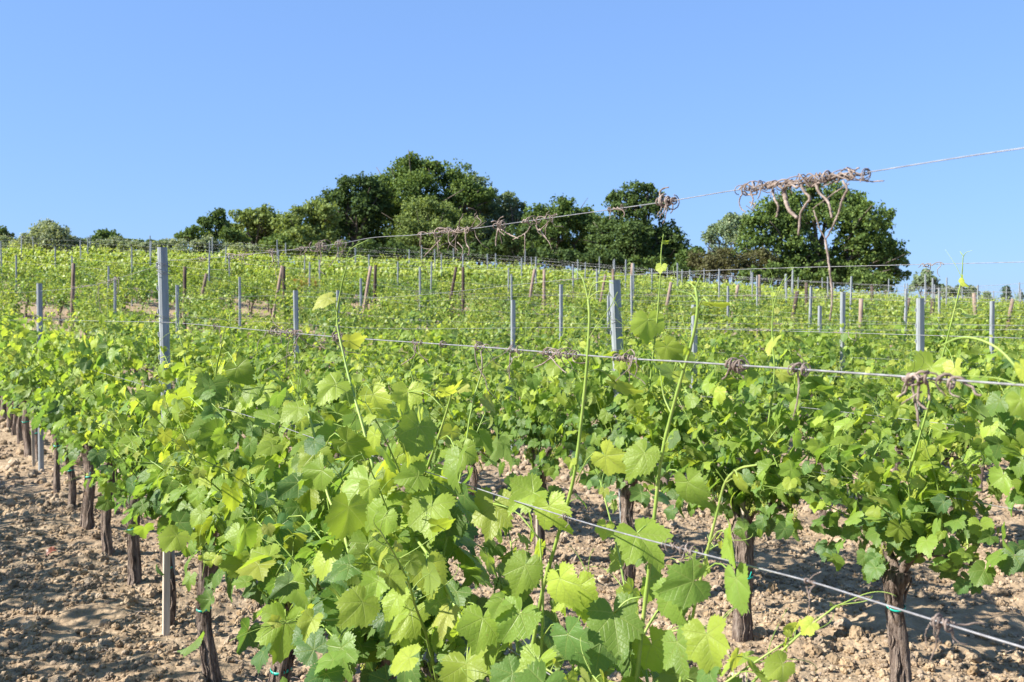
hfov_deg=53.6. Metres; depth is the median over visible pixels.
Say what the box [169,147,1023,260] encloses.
trellis wire
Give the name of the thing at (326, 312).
grape vine
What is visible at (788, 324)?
grape vine
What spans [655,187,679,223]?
dried tendrils
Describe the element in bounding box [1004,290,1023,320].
grape vine
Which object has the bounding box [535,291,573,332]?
grape vine
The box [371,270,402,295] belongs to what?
grape vine
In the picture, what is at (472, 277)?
grape vine
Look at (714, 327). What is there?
grape vine
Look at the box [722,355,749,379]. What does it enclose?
dried tendrils
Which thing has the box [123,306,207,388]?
grape vine
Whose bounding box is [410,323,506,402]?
grape vine
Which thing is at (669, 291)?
end post
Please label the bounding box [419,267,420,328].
trellis post
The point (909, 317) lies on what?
grape vine
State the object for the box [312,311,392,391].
grape vine
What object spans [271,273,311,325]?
grape vine
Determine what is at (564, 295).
grape vine
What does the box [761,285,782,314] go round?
grape vine
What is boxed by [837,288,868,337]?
grape vine
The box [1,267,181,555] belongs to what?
grape vine
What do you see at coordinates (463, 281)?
end post
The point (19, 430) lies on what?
grape vine
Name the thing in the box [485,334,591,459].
grape vine
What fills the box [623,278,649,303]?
grape vine
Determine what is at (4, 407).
grape vine
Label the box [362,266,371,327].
end post
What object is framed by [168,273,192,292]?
grape vine
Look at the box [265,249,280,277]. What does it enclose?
dried tendrils
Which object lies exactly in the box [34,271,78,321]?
grape vine
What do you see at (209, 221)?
sapling
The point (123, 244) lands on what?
olive tree
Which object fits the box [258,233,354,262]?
shrub
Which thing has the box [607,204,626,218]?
dried tendrils
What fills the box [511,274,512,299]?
trellis post
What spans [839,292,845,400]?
trellis post
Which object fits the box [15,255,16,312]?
trellis post
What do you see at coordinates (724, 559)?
trellis wire
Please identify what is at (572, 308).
grape vine
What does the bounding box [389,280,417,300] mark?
grape vine
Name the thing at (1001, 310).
grape vine
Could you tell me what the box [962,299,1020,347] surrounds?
grape vine
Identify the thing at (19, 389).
grape vine
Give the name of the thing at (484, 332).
grape vine
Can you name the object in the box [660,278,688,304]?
grape vine
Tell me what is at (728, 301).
trellis post
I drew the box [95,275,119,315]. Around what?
dried tendrils
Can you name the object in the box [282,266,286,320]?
end post
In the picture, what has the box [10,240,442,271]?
trellis wire
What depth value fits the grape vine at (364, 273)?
34.14 m
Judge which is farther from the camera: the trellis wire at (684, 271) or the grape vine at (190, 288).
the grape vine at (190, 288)
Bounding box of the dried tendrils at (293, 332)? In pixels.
[265,328,326,375]
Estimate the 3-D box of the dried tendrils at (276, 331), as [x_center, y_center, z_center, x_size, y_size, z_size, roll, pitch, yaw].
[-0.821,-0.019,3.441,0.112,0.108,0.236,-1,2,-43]
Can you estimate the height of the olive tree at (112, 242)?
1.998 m
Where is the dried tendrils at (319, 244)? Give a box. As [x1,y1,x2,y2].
[309,239,331,274]
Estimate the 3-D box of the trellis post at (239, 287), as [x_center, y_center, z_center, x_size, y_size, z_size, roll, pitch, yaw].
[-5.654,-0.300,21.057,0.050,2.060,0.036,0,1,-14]
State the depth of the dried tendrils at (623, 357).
1.75 m
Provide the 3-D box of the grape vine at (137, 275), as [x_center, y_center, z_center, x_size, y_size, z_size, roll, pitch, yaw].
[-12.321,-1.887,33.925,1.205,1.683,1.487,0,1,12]
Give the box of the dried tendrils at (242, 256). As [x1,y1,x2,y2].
[226,251,252,272]
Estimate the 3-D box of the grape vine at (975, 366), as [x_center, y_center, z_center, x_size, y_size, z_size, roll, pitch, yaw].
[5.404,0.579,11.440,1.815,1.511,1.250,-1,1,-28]
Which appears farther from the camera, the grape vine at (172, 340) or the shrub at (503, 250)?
the shrub at (503, 250)
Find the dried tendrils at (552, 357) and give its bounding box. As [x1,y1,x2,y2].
[534,339,585,372]
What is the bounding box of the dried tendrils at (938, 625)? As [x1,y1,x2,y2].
[925,613,983,661]
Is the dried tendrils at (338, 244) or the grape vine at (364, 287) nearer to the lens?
the dried tendrils at (338, 244)
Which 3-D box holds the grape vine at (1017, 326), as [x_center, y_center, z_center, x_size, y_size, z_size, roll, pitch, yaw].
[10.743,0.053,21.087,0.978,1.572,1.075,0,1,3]
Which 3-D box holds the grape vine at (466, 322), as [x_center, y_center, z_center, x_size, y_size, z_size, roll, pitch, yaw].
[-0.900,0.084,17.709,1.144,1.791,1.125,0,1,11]
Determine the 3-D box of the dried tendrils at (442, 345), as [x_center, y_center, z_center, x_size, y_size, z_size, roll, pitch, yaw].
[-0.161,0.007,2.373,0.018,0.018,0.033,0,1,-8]
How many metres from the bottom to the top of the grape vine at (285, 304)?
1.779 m
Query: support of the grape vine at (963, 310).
on the ground
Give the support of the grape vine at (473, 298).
on the ground
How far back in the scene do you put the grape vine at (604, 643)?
1.76 m
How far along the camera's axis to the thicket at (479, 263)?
79.10 m
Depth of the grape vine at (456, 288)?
31.92 m
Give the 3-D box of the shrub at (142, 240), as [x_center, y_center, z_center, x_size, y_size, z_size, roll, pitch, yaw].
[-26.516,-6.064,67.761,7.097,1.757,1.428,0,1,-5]
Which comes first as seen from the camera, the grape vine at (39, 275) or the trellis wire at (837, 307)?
the trellis wire at (837, 307)
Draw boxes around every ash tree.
[217,203,293,256]
[452,171,510,265]
[494,191,527,263]
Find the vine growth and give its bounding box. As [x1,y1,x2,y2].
[0,242,1023,319]
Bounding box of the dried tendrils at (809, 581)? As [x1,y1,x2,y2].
[803,571,821,611]
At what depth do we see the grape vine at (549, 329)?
19.39 m
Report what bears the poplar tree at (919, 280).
on the ground
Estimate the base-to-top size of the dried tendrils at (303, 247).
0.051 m
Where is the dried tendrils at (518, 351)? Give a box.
[471,345,523,378]
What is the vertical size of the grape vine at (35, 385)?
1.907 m
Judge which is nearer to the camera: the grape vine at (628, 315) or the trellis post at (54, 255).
the grape vine at (628, 315)
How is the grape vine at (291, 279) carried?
on the ground
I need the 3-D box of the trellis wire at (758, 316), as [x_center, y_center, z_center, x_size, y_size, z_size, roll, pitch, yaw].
[1.789,-0.834,17.686,0.003,1.046,20.869,-1,1,-30]
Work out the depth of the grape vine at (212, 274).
35.13 m
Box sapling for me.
[196,207,232,240]
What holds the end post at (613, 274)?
on the ground
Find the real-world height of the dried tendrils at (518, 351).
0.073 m
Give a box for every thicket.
[218,206,387,258]
[385,193,573,268]
[569,212,675,279]
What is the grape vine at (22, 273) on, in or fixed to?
on the ground
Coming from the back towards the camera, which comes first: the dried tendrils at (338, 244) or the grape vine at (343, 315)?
the grape vine at (343, 315)
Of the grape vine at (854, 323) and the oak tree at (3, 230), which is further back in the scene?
the oak tree at (3, 230)
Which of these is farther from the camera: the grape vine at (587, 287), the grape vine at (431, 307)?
the grape vine at (587, 287)
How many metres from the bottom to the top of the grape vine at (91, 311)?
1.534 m
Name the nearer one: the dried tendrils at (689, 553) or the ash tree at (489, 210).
the dried tendrils at (689, 553)
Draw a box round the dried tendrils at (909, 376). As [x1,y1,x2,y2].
[896,370,981,426]
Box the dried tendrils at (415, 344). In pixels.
[401,339,429,366]
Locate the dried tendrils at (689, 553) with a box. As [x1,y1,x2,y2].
[661,538,703,580]
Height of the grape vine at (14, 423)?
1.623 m
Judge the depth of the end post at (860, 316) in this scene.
21.58 m
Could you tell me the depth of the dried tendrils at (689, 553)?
1.52 m
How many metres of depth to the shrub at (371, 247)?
59.66 m
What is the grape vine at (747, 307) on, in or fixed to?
on the ground
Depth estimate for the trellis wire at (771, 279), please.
41.59 m
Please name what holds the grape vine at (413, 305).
on the ground
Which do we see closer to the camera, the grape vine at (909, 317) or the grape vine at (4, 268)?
the grape vine at (909, 317)
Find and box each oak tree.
[0,225,17,241]
[85,228,124,241]
[313,171,395,262]
[370,150,499,262]
[509,193,600,269]
[580,179,691,277]
[726,179,911,293]
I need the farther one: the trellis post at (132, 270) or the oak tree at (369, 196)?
the oak tree at (369, 196)
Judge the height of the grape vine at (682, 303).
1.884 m
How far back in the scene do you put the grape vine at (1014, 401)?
1.07 m
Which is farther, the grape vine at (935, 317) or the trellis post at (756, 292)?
the trellis post at (756, 292)
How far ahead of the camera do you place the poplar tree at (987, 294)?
126.70 m
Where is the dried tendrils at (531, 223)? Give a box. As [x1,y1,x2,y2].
[513,211,562,254]
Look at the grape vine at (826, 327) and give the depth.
16.58 m
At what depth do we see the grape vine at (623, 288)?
31.18 m
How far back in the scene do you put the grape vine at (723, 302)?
28.93 m
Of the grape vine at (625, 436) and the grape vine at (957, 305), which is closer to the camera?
the grape vine at (625, 436)
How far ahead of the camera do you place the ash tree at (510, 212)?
71.62 m
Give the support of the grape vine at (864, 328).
on the ground
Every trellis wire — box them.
[2,245,305,268]
[6,252,215,269]
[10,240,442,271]
[17,266,155,292]
[30,237,520,272]
[48,357,1023,648]
[73,320,1023,385]
[85,262,1015,298]
[99,308,978,427]
[100,239,587,273]
[100,293,1023,338]
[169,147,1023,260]
[187,241,669,276]
[191,285,1023,329]
[192,274,1023,300]
[217,306,971,383]
[241,242,734,278]
[299,275,972,300]
[300,286,1012,325]
[347,247,815,281]
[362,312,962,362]
[380,282,981,324]
[382,271,985,301]
[386,296,986,354]
[390,248,913,287]
[448,251,957,289]
[475,273,956,298]
[480,284,1007,318]
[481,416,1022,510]
[516,256,1001,291]
[568,276,1015,299]
[570,286,1023,316]
[634,285,1011,310]
[635,275,923,294]
[714,277,1014,293]
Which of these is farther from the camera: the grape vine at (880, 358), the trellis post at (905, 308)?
the trellis post at (905, 308)
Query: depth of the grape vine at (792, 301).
29.86 m
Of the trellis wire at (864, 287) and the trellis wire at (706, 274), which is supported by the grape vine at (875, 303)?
the trellis wire at (864, 287)
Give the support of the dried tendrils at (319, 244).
attached to the trellis wire at (684, 198)
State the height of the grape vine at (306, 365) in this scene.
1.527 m
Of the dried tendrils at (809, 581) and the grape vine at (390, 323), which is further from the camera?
the grape vine at (390, 323)
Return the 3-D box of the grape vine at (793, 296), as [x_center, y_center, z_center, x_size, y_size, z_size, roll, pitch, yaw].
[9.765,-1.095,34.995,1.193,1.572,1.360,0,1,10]
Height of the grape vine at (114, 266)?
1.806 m
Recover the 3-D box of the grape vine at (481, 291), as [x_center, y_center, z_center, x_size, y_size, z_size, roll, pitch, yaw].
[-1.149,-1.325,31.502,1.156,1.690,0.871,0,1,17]
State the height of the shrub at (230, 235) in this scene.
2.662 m
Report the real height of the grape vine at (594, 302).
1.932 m
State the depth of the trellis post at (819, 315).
13.65 m
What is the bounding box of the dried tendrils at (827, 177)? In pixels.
[734,167,883,320]
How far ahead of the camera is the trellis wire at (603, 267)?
39.52 m
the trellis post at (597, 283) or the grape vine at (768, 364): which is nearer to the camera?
the grape vine at (768, 364)
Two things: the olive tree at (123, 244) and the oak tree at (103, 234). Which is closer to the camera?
the olive tree at (123, 244)
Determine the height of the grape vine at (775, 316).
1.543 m
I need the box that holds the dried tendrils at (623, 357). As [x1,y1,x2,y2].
[612,349,645,384]
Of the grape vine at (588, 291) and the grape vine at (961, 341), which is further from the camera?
the grape vine at (588, 291)
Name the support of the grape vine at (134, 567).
on the ground
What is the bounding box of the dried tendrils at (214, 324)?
[213,323,221,343]
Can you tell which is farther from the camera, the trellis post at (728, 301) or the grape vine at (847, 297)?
the grape vine at (847, 297)
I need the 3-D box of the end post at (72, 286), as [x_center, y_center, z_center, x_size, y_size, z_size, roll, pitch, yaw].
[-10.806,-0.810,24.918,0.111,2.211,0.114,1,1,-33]
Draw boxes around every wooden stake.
[31,426,34,465]
[162,551,169,635]
[535,468,540,559]
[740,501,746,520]
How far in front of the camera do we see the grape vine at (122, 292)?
26.83 m
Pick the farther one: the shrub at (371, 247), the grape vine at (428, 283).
the shrub at (371, 247)
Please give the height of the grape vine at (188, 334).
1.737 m
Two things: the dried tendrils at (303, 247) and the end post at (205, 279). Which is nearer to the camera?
the dried tendrils at (303, 247)
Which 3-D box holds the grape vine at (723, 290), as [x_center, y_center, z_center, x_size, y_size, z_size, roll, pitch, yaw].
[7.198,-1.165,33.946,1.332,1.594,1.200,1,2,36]
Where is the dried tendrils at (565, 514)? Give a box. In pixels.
[558,513,569,527]
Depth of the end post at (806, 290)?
27.29 m
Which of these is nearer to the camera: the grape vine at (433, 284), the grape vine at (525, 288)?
the grape vine at (525, 288)
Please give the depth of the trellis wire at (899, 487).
3.87 m
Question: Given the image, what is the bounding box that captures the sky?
[0,0,1023,301]
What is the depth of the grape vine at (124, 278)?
30.46 m
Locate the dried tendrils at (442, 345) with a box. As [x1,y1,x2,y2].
[439,340,446,347]
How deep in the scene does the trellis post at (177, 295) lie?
15.43 m
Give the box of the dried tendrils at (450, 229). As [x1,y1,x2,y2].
[417,208,488,274]
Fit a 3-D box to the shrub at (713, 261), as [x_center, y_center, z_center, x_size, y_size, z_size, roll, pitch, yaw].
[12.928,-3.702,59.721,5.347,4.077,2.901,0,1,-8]
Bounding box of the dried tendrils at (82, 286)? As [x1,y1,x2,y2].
[71,284,98,299]
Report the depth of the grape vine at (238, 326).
20.13 m
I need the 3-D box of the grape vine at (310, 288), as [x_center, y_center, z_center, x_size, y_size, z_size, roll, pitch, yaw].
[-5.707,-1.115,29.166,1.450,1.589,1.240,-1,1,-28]
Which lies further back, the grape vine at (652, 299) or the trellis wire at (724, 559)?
the grape vine at (652, 299)
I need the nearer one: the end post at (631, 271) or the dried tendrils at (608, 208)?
the dried tendrils at (608, 208)
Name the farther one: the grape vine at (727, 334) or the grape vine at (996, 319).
the grape vine at (996, 319)
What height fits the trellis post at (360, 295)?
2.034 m
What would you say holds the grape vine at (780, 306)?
on the ground
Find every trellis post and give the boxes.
[0,241,2,294]
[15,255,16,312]
[36,283,43,470]
[54,247,55,266]
[107,266,109,316]
[114,277,116,312]
[131,247,132,305]
[150,241,151,272]
[156,247,175,616]
[175,285,178,382]
[208,254,209,287]
[238,277,240,337]
[293,290,299,425]
[309,262,310,324]
[336,290,339,342]
[360,278,361,319]
[397,262,398,284]
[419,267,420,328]
[430,262,432,293]
[510,300,515,454]
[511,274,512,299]
[535,257,536,305]
[559,284,562,347]
[572,264,573,295]
[596,269,597,336]
[607,296,609,341]
[608,280,626,522]
[625,259,626,286]
[630,275,632,333]
[633,263,633,295]
[651,268,652,304]
[690,305,697,465]
[718,269,719,331]
[727,286,728,366]
[756,275,757,328]
[785,274,786,302]
[792,269,793,300]
[808,287,812,399]
[818,306,821,372]
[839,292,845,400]
[849,276,852,321]
[903,289,907,353]
[915,298,924,421]
[924,274,925,307]
[932,278,933,298]
[938,289,940,329]
[977,285,978,309]
[989,301,994,359]
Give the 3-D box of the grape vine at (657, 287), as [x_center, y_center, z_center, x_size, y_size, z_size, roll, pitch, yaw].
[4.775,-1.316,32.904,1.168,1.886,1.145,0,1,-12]
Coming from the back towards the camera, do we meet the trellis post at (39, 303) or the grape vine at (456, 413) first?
the trellis post at (39, 303)
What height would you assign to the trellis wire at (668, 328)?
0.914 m
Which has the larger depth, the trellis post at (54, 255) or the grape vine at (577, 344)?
the trellis post at (54, 255)
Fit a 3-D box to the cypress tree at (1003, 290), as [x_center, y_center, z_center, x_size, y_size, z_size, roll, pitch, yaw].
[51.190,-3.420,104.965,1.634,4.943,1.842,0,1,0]
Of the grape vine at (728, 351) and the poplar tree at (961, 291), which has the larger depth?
the poplar tree at (961, 291)
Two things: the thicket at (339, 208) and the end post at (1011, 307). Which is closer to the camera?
the end post at (1011, 307)
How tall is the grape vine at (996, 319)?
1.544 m
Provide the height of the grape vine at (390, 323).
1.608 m
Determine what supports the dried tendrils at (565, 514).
attached to the trellis wire at (724, 559)
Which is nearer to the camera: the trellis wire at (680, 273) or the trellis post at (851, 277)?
the trellis post at (851, 277)
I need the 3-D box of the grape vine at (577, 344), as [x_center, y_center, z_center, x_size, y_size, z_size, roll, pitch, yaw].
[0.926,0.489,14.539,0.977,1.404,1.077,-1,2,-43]
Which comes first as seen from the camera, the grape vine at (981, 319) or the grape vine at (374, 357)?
the grape vine at (374, 357)
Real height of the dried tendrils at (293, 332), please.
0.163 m
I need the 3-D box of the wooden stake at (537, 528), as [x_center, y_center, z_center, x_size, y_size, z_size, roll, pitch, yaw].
[0.164,1.154,6.383,0.024,0.704,0.024,-1,1,-26]
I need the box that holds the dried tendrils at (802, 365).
[787,353,810,416]
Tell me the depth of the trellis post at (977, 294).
32.51 m
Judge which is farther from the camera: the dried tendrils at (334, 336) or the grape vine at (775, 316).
the grape vine at (775, 316)
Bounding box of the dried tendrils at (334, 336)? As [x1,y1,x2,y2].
[332,331,360,357]
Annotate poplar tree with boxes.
[700,212,754,282]
[908,268,940,295]
[941,285,957,298]
[954,284,968,298]
[964,285,980,296]
[980,290,992,299]
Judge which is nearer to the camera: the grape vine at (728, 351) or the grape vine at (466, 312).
the grape vine at (728, 351)
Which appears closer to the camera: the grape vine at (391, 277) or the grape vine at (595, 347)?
the grape vine at (595, 347)
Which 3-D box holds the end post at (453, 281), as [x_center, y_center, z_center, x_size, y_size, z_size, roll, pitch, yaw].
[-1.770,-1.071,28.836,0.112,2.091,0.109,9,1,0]
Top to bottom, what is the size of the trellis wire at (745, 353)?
0.956 m
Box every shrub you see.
[125,238,163,249]
[174,224,251,247]
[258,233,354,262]
[349,234,482,268]
[474,220,623,273]
[619,251,695,280]
[672,245,717,283]
[685,243,779,284]
[733,260,900,293]
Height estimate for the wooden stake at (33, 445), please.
0.602 m
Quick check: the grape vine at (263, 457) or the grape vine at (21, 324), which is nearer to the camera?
the grape vine at (263, 457)
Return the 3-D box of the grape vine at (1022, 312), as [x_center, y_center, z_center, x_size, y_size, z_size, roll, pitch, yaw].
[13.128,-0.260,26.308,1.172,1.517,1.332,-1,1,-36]
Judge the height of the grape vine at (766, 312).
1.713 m
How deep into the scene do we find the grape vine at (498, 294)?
30.88 m
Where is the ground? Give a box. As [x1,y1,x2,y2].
[0,263,1023,681]
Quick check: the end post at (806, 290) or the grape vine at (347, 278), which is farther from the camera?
the grape vine at (347, 278)
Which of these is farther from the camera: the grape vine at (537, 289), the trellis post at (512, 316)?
the grape vine at (537, 289)
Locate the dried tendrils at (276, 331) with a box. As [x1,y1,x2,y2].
[257,321,301,347]
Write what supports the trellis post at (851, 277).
on the ground
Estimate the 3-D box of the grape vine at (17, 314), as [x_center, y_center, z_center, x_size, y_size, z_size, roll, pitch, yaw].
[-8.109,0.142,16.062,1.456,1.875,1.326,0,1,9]
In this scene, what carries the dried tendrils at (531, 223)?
hanging from the trellis wire at (684, 198)
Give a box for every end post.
[70,263,74,328]
[183,266,186,335]
[196,273,207,329]
[271,265,281,318]
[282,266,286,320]
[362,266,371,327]
[373,265,376,316]
[446,267,457,323]
[461,267,464,312]
[527,269,535,310]
[542,269,545,309]
[599,274,606,307]
[612,269,614,279]
[629,263,632,335]
[660,282,672,336]
[729,285,739,328]
[758,275,760,329]
[790,291,798,330]
[805,282,807,309]
[858,298,862,337]
[870,285,873,307]
[902,298,910,323]
[930,299,934,322]
[972,293,976,314]
[1005,298,1013,330]
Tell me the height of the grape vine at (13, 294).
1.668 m
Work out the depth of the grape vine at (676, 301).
27.18 m
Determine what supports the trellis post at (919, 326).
on the ground
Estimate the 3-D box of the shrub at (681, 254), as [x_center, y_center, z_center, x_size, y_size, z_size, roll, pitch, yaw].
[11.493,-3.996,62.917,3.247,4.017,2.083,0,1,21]
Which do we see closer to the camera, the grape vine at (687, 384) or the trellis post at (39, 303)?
the grape vine at (687, 384)
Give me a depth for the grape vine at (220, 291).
27.83 m
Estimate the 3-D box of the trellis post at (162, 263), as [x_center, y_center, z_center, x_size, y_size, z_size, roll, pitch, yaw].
[-1.762,0.552,5.180,0.071,2.067,0.060,-2,2,-34]
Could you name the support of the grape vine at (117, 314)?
on the ground
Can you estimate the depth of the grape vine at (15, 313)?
17.16 m
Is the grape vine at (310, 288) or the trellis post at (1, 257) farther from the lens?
the trellis post at (1, 257)
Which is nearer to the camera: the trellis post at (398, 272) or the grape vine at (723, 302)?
the grape vine at (723, 302)
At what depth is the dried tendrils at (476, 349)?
2.21 m
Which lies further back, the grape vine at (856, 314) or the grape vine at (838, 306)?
the grape vine at (838, 306)
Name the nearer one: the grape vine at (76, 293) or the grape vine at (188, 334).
the grape vine at (188, 334)
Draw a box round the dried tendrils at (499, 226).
[491,216,518,245]
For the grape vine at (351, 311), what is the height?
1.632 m
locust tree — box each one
[271,195,342,260]
[381,194,489,264]
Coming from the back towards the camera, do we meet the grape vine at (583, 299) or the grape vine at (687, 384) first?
the grape vine at (583, 299)
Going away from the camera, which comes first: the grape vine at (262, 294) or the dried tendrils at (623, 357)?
the dried tendrils at (623, 357)
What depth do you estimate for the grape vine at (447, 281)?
34.93 m
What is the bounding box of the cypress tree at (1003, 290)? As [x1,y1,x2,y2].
[1000,285,1012,302]
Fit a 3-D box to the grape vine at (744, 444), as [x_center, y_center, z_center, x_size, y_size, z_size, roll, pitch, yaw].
[1.110,0.479,5.040,0.977,2.024,1.403,0,1,-12]
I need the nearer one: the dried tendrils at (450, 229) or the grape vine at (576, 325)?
the dried tendrils at (450, 229)
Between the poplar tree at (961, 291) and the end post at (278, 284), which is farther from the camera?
the poplar tree at (961, 291)
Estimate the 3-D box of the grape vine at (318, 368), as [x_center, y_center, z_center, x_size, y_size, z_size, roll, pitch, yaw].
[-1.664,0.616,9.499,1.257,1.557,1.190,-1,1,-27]
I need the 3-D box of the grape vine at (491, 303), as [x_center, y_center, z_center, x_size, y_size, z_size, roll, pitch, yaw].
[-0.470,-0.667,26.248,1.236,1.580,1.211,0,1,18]
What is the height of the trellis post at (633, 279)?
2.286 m
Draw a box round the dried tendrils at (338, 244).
[328,239,346,267]
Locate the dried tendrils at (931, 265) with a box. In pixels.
[918,262,943,276]
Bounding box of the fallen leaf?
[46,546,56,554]
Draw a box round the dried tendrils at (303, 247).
[295,246,307,257]
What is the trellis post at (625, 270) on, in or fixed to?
on the ground
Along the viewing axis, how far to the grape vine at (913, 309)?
23.38 m
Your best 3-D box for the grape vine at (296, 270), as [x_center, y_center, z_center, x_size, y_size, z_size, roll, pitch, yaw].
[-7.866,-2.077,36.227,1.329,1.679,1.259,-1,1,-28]
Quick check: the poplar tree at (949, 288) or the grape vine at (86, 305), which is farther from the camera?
the poplar tree at (949, 288)
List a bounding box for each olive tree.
[0,234,13,248]
[6,218,76,261]
[63,237,99,260]
[93,235,127,252]
[115,238,155,257]
[152,235,193,256]
[187,234,232,255]
[220,242,265,259]
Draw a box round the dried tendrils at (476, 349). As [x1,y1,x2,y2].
[474,341,512,398]
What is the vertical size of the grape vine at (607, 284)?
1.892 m
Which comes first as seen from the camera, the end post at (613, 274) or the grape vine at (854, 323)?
the grape vine at (854, 323)
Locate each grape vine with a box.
[0,256,13,282]
[0,257,33,286]
[0,278,25,300]
[0,279,27,313]
[0,285,32,328]
[0,285,97,492]
[0,289,26,418]
[0,295,180,529]
[0,297,43,427]
[0,303,57,406]
[0,304,96,459]
[0,308,71,456]
[0,309,81,443]
[0,315,158,508]
[0,326,60,434]
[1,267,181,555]
[5,255,46,305]
[5,264,47,318]
[5,297,34,325]
[23,274,54,309]
[29,265,60,307]
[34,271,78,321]
[40,338,275,625]
[43,266,69,310]
[52,319,181,585]
[59,296,121,339]
[60,265,88,311]
[60,283,92,322]
[62,252,97,280]
[62,284,101,337]
[68,287,111,337]
[69,267,107,296]
[76,292,121,338]
[77,274,117,311]
[80,261,113,285]
[81,304,144,347]
[83,293,158,371]
[87,256,129,281]
[87,293,335,681]
[88,265,130,296]
[88,295,136,341]
[99,279,137,312]
[104,314,453,681]
[106,265,138,312]
[106,300,184,371]
[111,259,140,302]
[113,309,173,391]
[120,317,191,379]
[123,262,154,302]
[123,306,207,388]
[126,273,156,313]
[134,269,181,302]
[135,323,217,381]
[142,264,181,309]
[151,315,260,379]
[152,307,225,381]
[168,258,212,293]
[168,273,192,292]
[169,258,192,301]
[169,277,195,319]
[171,280,204,332]
[174,305,278,392]
[179,283,213,331]
[182,276,230,328]
[185,260,207,282]
[188,277,215,328]
[193,257,232,282]
[194,292,244,332]
[197,279,222,297]
[200,277,235,308]
[204,293,253,343]
[212,266,249,316]
[214,313,277,393]
[217,240,565,681]
[218,268,244,306]
[234,303,273,344]
[236,270,262,310]
[236,274,270,318]
[238,305,337,428]
[242,308,307,351]
[247,291,308,380]
[252,268,281,319]
[252,275,312,324]
[255,267,279,311]
[258,328,361,430]
[264,308,330,361]
[269,265,303,291]
[270,336,410,458]
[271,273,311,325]
[274,261,307,284]
[282,284,323,323]
[286,279,348,351]
[288,267,322,289]
[289,287,343,334]
[292,272,322,295]
[293,293,373,365]
[296,276,330,327]
[299,263,322,286]
[311,272,344,310]
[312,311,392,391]
[314,268,340,304]
[318,269,359,328]
[321,341,438,463]
[327,288,366,331]
[329,268,359,303]
[331,294,376,333]
[333,266,356,295]
[338,326,413,385]
[349,292,399,341]
[350,267,385,317]
[351,266,384,294]
[365,280,406,315]
[365,312,473,383]
[367,299,409,357]
[368,269,896,681]
[370,273,409,304]
[370,324,470,458]
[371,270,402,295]
[373,327,547,537]
[375,302,446,350]
[376,284,417,325]
[388,310,477,432]
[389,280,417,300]
[390,277,429,309]
[392,285,431,324]
[397,308,453,384]
[399,273,428,293]
[408,270,443,302]
[408,285,463,327]
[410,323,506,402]
[417,274,443,293]
[417,282,452,309]
[424,283,468,335]
[432,297,490,370]
[435,280,472,314]
[437,271,465,311]
[448,296,486,345]
[450,298,644,556]
[456,269,488,294]
[456,332,547,448]
[458,313,505,362]
[460,282,494,322]
[461,277,488,320]
[466,303,545,385]
[467,295,510,340]
[470,287,508,321]
[471,266,513,297]
[483,276,510,310]
[483,294,533,321]
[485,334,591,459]
[489,309,533,345]
[491,315,583,385]
[496,293,564,346]
[501,276,527,312]
[502,274,541,324]
[504,272,537,309]
[515,286,555,337]
[523,275,556,310]
[525,303,584,351]
[526,286,765,588]
[526,310,643,433]
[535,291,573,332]
[541,273,582,303]
[545,279,581,316]
[546,302,606,349]
[546,328,609,396]
[548,270,578,316]
[549,285,601,335]
[565,286,601,320]
[569,277,604,306]
[570,280,633,343]
[571,276,601,298]
[589,336,633,416]
[591,296,638,348]
[592,269,625,302]
[598,283,628,309]
[601,299,640,345]
[602,234,880,642]
[605,289,642,338]
[607,276,651,313]
[612,309,680,372]
[614,309,745,484]
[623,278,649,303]
[624,295,671,317]
[627,298,676,350]
[632,308,755,444]
[637,285,670,314]
[641,275,675,308]
[641,279,661,303]
[644,293,689,335]
[654,287,691,333]
[659,314,829,462]
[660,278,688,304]
[661,302,720,344]
[665,288,703,330]
[672,287,721,336]
[675,284,717,323]
[683,280,711,300]
[688,309,736,351]
[689,286,716,316]
[698,311,759,379]
[699,333,816,452]
[701,296,777,353]
[703,289,742,330]
[709,285,746,324]
[712,291,731,331]
[726,280,768,354]
[730,273,1023,681]
[730,277,755,297]
[730,280,767,314]
[730,318,801,417]
[731,298,782,351]
[738,343,934,526]
[743,297,891,408]
[747,299,816,369]
[751,311,868,396]
[753,291,803,324]
[755,300,789,331]
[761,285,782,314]
[761,294,787,315]
[773,310,805,336]
[777,290,808,318]
[778,290,804,311]
[781,295,814,321]
[782,299,824,330]
[789,308,852,361]
[801,295,830,325]
[803,295,835,313]
[804,287,840,325]
[806,310,898,371]
[812,294,852,328]
[822,293,858,321]
[830,286,866,311]
[832,329,912,432]
[833,297,880,329]
[833,320,946,471]
[834,300,1009,477]
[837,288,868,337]
[838,310,890,340]
[845,310,888,349]
[848,287,891,328]
[857,287,898,321]
[863,291,903,330]
[865,293,928,349]
[871,286,915,350]
[873,306,936,389]
[874,322,978,403]
[877,294,963,368]
[887,293,942,333]
[889,250,1023,587]
[889,294,928,319]
[903,306,1023,492]
[905,311,981,356]
[907,294,970,341]
[930,292,1021,411]
[934,299,969,338]
[941,294,982,312]
[941,302,985,319]
[941,336,1023,419]
[943,302,983,328]
[943,341,1023,464]
[949,327,1022,390]
[950,288,984,311]
[956,298,1023,347]
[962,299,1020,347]
[964,289,1002,312]
[966,319,1023,366]
[969,293,1013,323]
[972,305,1012,335]
[994,323,1023,372]
[996,302,1023,328]
[997,319,1023,358]
[998,296,1023,313]
[999,334,1023,380]
[1002,303,1023,340]
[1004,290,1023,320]
[1004,309,1023,342]
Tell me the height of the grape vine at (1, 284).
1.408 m
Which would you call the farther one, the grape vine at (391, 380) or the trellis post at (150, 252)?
the trellis post at (150, 252)

